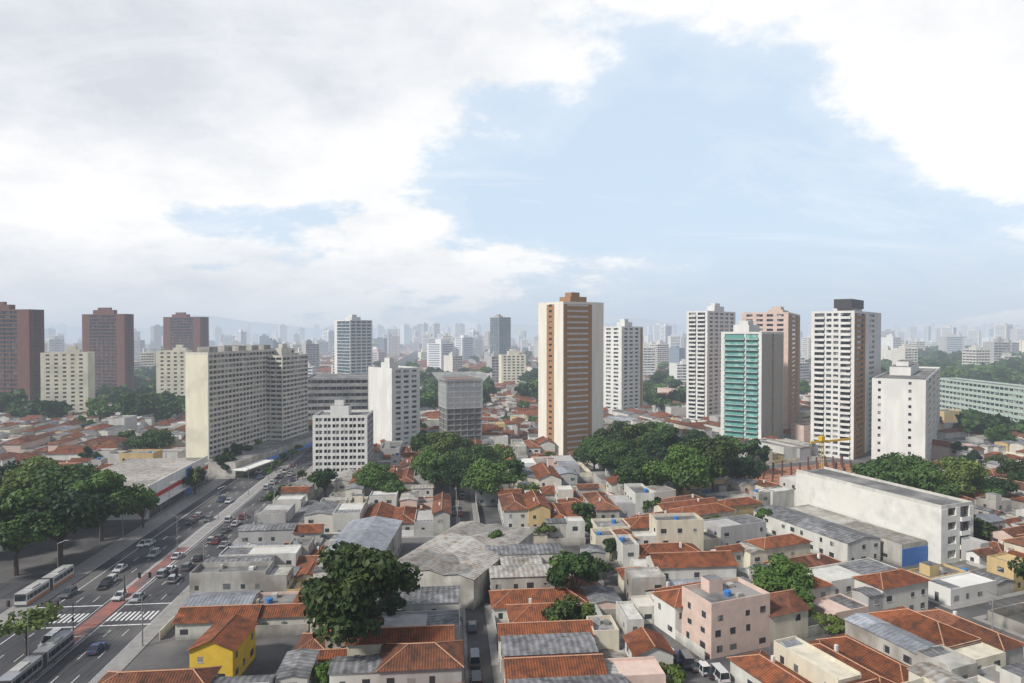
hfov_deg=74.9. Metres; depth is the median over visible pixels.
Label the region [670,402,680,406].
tree
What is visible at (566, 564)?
tree
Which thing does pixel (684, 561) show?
houses
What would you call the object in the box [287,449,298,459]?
tree
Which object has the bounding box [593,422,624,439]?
tree
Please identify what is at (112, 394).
tree
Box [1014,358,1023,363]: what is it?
tree
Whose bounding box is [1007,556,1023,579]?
tree
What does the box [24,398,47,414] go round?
tree
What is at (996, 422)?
tree
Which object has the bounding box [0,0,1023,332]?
sky
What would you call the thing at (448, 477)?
tree
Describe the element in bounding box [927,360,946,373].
tree
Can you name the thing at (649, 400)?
tree
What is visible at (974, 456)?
tree
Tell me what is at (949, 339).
skyline
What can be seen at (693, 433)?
tree
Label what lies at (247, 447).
tree
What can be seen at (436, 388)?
tree
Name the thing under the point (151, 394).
tree
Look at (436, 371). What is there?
tree
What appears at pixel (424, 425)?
tree
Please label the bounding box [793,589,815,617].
tree
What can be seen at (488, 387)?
tree
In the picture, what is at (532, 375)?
tree
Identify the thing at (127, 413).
tree
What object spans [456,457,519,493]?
tree
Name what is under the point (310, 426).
tree
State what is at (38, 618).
tree
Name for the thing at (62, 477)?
tree
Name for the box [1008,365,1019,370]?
tree
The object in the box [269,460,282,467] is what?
tree
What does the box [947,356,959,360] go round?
tree
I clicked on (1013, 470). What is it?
tree
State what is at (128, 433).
tree
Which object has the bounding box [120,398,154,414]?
tree
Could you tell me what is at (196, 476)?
tree
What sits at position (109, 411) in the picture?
tree
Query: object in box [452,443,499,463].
tree
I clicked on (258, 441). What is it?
tree
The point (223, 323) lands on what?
hills
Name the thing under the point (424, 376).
tree
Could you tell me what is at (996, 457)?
tree
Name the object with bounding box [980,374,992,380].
tree
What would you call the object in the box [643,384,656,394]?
tree
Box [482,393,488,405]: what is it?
tree
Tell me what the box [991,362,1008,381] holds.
tree
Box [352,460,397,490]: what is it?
tree
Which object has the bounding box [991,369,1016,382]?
tree
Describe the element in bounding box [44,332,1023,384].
buildings
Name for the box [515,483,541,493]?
tree
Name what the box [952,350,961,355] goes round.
tree
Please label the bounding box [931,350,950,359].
tree
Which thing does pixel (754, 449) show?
tree
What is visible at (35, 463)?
tree
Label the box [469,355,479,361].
tree
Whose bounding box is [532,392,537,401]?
tree
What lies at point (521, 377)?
tree
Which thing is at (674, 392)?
tree
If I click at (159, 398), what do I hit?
tree
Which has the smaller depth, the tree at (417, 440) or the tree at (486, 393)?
the tree at (417, 440)
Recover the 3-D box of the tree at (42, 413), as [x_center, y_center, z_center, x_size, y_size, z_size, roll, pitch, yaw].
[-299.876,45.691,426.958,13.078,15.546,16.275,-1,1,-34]
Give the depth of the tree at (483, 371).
734.72 m
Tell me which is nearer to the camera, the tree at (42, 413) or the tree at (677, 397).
the tree at (42, 413)
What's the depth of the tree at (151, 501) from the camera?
202.69 m
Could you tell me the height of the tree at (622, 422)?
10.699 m
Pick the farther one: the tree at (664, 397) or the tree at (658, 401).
the tree at (664, 397)
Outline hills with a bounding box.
[45,315,922,335]
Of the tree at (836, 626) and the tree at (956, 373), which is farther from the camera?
the tree at (956, 373)
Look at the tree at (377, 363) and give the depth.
956.12 m
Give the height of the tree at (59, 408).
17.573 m
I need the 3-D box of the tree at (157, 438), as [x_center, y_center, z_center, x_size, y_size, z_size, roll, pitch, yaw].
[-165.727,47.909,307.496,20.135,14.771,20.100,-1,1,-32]
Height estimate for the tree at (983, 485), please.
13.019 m
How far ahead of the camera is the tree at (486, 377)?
670.71 m
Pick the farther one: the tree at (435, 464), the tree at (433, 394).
the tree at (433, 394)
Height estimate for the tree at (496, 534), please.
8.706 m
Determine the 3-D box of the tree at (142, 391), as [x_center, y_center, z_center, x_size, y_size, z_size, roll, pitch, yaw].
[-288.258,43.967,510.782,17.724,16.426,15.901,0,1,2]
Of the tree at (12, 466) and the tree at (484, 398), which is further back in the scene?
the tree at (484, 398)
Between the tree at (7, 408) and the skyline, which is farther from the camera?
the skyline
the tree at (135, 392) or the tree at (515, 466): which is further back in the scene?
the tree at (135, 392)
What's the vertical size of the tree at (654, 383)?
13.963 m
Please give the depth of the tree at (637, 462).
235.29 m
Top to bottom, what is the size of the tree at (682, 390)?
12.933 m
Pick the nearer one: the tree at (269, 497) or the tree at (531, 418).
the tree at (269, 497)
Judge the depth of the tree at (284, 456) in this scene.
296.16 m
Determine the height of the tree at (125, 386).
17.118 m
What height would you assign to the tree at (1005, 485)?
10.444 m
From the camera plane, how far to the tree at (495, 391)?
571.85 m
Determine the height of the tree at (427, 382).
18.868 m
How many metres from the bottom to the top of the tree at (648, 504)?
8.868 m
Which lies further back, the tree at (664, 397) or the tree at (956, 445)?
the tree at (664, 397)
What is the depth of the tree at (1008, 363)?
738.72 m
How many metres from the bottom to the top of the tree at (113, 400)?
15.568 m
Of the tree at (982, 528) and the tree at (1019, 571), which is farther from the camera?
the tree at (982, 528)
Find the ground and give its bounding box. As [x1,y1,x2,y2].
[0,333,1023,682]
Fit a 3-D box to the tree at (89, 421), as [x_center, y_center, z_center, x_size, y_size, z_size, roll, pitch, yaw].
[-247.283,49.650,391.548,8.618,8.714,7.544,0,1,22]
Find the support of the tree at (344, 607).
on the ground
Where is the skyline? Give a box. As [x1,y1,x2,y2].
[44,322,1023,373]
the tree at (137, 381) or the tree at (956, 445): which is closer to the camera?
the tree at (956, 445)
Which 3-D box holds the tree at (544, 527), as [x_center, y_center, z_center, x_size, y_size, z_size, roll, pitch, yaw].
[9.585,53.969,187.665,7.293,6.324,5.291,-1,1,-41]
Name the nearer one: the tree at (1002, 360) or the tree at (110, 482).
the tree at (110, 482)
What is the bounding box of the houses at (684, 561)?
[0,379,1023,682]
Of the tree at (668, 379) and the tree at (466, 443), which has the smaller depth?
the tree at (466, 443)
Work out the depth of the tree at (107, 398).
477.17 m
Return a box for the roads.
[0,351,420,682]
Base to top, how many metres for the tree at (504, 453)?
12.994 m
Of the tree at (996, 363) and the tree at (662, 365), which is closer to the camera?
the tree at (996, 363)
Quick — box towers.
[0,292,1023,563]
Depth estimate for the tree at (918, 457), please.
235.93 m
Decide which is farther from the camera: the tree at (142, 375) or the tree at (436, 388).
the tree at (142, 375)
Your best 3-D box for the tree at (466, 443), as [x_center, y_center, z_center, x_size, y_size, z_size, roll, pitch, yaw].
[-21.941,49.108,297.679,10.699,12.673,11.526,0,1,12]
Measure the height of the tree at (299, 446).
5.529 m
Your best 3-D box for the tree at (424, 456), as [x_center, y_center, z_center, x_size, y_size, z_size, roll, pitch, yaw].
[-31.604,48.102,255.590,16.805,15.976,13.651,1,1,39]
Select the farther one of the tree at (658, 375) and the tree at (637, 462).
the tree at (658, 375)
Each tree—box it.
[0,388,27,412]
[0,399,17,412]
[0,460,25,487]
[0,469,57,500]
[0,488,68,575]
[0,488,120,565]
[0,601,63,655]
[1,455,58,486]
[7,405,37,416]
[8,398,29,417]
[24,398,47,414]
[24,463,126,493]
[32,401,45,415]
[36,400,72,418]
[65,469,152,541]
[73,415,86,421]
[78,446,101,457]
[81,419,95,427]
[85,397,108,417]
[95,384,111,393]
[95,390,117,398]
[95,394,111,402]
[100,404,121,417]
[103,388,122,393]
[109,383,129,390]
[111,395,118,402]
[116,429,135,437]
[117,389,141,395]
[118,392,156,404]
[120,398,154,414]
[120,400,147,416]
[124,436,134,447]
[124,490,159,527]
[126,389,145,393]
[126,409,150,414]
[127,428,176,448]
[134,376,143,386]
[136,372,149,379]
[136,385,151,392]
[139,377,155,385]
[143,369,155,377]
[146,391,154,398]
[150,386,155,393]
[155,390,176,406]
[155,405,174,419]
[162,397,174,406]
[167,398,184,417]
[182,466,206,493]
[212,455,235,469]
[222,443,242,455]
[238,444,252,450]
[254,439,261,444]
[262,467,272,474]
[263,491,280,500]
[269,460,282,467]
[279,452,288,465]
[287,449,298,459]
[295,444,302,454]
[297,470,306,477]
[298,540,422,648]
[307,468,337,497]
[308,422,312,429]
[311,660,330,682]
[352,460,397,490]
[373,360,381,365]
[374,590,406,615]
[375,480,406,493]
[405,361,419,366]
[409,446,439,473]
[410,430,431,451]
[418,431,462,457]
[420,372,435,383]
[420,393,431,406]
[420,419,426,428]
[420,454,457,491]
[421,378,437,388]
[421,390,436,397]
[425,366,443,375]
[425,396,438,409]
[427,458,471,499]
[428,386,438,392]
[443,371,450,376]
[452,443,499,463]
[453,437,473,450]
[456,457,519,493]
[458,367,468,372]
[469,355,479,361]
[469,369,478,375]
[476,366,492,377]
[479,375,491,379]
[482,382,493,392]
[482,390,491,401]
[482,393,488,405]
[483,380,497,393]
[488,530,502,538]
[493,444,515,459]
[493,458,527,488]
[514,384,531,396]
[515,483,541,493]
[516,400,529,407]
[518,371,527,380]
[524,350,531,359]
[525,370,537,381]
[526,379,537,390]
[527,416,537,421]
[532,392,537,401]
[534,522,556,537]
[541,594,596,620]
[544,452,555,455]
[544,550,599,590]
[571,502,594,522]
[572,450,602,471]
[577,435,616,470]
[585,522,592,533]
[589,556,613,572]
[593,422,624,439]
[595,439,645,468]
[602,537,615,561]
[612,420,626,424]
[613,465,647,489]
[617,422,655,450]
[617,453,666,485]
[641,425,692,457]
[642,496,660,512]
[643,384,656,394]
[643,393,654,398]
[643,442,713,495]
[645,379,658,386]
[645,397,654,404]
[646,421,675,436]
[650,370,667,381]
[652,398,664,410]
[654,383,667,390]
[657,361,668,369]
[657,394,673,400]
[657,398,672,403]
[659,662,686,682]
[663,374,673,384]
[668,379,682,388]
[668,389,684,399]
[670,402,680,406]
[671,394,684,402]
[678,387,685,393]
[683,441,693,447]
[685,428,710,440]
[689,436,738,489]
[718,436,747,454]
[724,455,769,478]
[743,438,770,462]
[749,553,813,591]
[754,508,772,519]
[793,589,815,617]
[800,379,810,393]
[811,611,844,636]
[850,452,948,489]
[881,366,887,373]
[897,460,961,497]
[908,454,941,470]
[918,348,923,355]
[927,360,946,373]
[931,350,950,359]
[937,456,990,494]
[940,369,961,377]
[945,365,967,376]
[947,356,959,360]
[950,441,968,452]
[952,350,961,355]
[952,410,983,432]
[959,449,983,463]
[961,363,974,369]
[966,373,979,379]
[967,408,994,432]
[969,363,992,371]
[970,478,1003,494]
[973,514,999,538]
[974,369,981,376]
[980,364,1007,381]
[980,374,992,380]
[981,419,1010,432]
[982,453,1015,463]
[984,424,1018,440]
[985,476,1020,496]
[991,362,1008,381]
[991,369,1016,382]
[993,413,1015,426]
[996,458,1023,481]
[998,356,1018,363]
[1004,360,1021,368]
[1007,420,1023,433]
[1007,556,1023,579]
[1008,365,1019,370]
[1012,371,1023,384]
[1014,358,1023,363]
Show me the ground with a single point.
(36, 561)
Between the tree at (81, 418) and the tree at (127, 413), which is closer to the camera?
the tree at (81, 418)
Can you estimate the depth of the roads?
157.11 m
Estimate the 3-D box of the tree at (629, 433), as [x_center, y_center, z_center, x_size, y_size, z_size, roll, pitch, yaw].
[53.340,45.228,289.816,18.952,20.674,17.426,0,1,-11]
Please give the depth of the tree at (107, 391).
518.92 m
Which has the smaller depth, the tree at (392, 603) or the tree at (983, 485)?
the tree at (392, 603)
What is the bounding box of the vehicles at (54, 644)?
[0,447,730,682]
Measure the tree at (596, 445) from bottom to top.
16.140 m
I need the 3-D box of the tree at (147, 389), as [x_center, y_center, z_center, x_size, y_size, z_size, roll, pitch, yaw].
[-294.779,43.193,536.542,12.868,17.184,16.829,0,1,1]
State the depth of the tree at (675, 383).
602.42 m
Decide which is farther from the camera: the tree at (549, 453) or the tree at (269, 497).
the tree at (549, 453)
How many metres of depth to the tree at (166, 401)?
453.11 m
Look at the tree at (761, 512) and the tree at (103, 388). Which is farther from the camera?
the tree at (103, 388)
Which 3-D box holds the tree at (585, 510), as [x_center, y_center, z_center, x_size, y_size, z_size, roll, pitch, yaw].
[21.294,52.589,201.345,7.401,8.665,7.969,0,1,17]
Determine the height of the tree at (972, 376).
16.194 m
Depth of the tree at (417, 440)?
287.70 m
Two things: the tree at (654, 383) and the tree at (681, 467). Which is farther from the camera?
the tree at (654, 383)
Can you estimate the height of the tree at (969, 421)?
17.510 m
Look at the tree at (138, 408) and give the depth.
419.16 m
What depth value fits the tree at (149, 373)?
741.27 m
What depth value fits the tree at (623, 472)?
228.93 m
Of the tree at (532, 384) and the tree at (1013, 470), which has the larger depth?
the tree at (532, 384)
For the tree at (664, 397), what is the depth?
512.76 m
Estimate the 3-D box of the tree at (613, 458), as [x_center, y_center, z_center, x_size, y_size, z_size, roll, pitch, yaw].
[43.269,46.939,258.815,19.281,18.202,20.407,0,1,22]
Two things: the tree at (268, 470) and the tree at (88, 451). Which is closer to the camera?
the tree at (268, 470)
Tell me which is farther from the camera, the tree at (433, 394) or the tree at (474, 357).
the tree at (474, 357)
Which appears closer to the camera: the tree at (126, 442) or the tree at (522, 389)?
the tree at (126, 442)
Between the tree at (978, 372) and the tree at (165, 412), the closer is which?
the tree at (165, 412)
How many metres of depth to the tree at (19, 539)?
161.65 m
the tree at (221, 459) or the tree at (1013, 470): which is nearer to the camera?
the tree at (1013, 470)
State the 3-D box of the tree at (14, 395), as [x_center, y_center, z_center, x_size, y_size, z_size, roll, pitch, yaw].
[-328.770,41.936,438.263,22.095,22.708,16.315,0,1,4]
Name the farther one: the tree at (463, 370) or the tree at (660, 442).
the tree at (463, 370)
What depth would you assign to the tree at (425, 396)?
468.00 m
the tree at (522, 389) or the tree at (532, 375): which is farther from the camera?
the tree at (532, 375)
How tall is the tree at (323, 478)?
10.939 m
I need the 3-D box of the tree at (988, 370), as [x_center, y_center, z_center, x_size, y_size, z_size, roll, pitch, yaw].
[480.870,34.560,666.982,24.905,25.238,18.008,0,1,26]
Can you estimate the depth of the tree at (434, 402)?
468.81 m
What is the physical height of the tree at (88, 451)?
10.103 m
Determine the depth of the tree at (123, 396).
436.61 m
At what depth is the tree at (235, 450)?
287.70 m
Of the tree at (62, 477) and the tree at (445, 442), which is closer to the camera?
the tree at (62, 477)
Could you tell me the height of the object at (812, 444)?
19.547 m
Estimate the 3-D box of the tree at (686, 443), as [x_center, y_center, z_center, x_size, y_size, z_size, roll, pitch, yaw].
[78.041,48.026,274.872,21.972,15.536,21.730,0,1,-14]
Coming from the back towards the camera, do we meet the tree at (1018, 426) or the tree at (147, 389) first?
the tree at (147, 389)
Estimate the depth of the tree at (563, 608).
128.30 m
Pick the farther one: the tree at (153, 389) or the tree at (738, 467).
the tree at (153, 389)
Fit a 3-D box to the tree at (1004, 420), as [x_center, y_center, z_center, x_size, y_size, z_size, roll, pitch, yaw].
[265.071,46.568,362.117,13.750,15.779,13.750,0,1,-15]
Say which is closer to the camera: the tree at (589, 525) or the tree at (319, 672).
the tree at (319, 672)
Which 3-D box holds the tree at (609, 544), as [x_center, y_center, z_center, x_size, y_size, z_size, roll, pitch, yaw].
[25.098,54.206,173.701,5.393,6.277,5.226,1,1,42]
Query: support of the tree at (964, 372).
on the ground
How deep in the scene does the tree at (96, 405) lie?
422.45 m
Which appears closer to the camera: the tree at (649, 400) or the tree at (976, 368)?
the tree at (649, 400)
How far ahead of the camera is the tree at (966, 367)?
734.60 m
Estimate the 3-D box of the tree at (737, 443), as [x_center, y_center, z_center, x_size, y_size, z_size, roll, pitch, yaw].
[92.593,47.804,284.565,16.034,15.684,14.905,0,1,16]
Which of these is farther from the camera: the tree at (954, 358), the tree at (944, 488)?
the tree at (954, 358)
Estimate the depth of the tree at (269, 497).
224.29 m
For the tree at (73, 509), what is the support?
on the ground
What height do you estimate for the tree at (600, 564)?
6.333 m
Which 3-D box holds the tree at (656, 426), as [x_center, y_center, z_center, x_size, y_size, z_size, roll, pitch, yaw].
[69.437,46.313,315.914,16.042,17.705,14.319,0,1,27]
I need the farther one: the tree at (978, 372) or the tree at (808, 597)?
the tree at (978, 372)
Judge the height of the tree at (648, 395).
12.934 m
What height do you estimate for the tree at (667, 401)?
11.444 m
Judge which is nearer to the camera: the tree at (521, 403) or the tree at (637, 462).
the tree at (637, 462)
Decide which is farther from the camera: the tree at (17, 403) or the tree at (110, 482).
the tree at (17, 403)
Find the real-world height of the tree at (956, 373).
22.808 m
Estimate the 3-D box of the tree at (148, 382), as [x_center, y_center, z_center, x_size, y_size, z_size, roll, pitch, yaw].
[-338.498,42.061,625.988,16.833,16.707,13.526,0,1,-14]
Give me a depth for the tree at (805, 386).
573.88 m
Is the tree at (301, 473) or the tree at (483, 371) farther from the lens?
the tree at (483, 371)
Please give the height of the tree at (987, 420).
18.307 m
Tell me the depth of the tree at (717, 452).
233.64 m
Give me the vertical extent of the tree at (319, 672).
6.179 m
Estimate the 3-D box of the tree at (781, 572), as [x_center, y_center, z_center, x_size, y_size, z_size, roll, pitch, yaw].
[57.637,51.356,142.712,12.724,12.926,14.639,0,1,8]
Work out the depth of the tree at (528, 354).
1250.99 m
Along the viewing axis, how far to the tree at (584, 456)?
276.90 m
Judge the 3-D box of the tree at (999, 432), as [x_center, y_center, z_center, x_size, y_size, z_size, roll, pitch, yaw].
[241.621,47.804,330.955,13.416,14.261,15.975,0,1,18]
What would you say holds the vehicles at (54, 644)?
on the ground
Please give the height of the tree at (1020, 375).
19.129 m
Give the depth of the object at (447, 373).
787.55 m
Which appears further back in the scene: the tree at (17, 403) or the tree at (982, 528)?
the tree at (17, 403)
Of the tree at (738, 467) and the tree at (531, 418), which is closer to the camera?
the tree at (738, 467)
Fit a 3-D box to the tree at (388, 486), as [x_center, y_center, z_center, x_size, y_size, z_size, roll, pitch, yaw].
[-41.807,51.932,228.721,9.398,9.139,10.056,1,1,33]
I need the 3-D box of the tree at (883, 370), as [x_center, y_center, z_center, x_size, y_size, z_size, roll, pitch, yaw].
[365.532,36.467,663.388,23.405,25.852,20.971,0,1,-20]
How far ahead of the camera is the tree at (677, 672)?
107.50 m
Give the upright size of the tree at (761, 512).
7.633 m
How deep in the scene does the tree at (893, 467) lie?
219.54 m
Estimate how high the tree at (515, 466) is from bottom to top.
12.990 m
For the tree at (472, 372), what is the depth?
814.68 m
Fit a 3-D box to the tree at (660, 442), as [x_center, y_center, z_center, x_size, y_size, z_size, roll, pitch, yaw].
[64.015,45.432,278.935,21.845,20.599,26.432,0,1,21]
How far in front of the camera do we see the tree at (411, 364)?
904.15 m
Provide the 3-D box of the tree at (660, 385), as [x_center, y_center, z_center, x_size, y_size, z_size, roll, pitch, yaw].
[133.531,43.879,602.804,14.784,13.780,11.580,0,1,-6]
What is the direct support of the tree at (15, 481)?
on the ground
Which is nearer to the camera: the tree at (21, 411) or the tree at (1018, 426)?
the tree at (1018, 426)

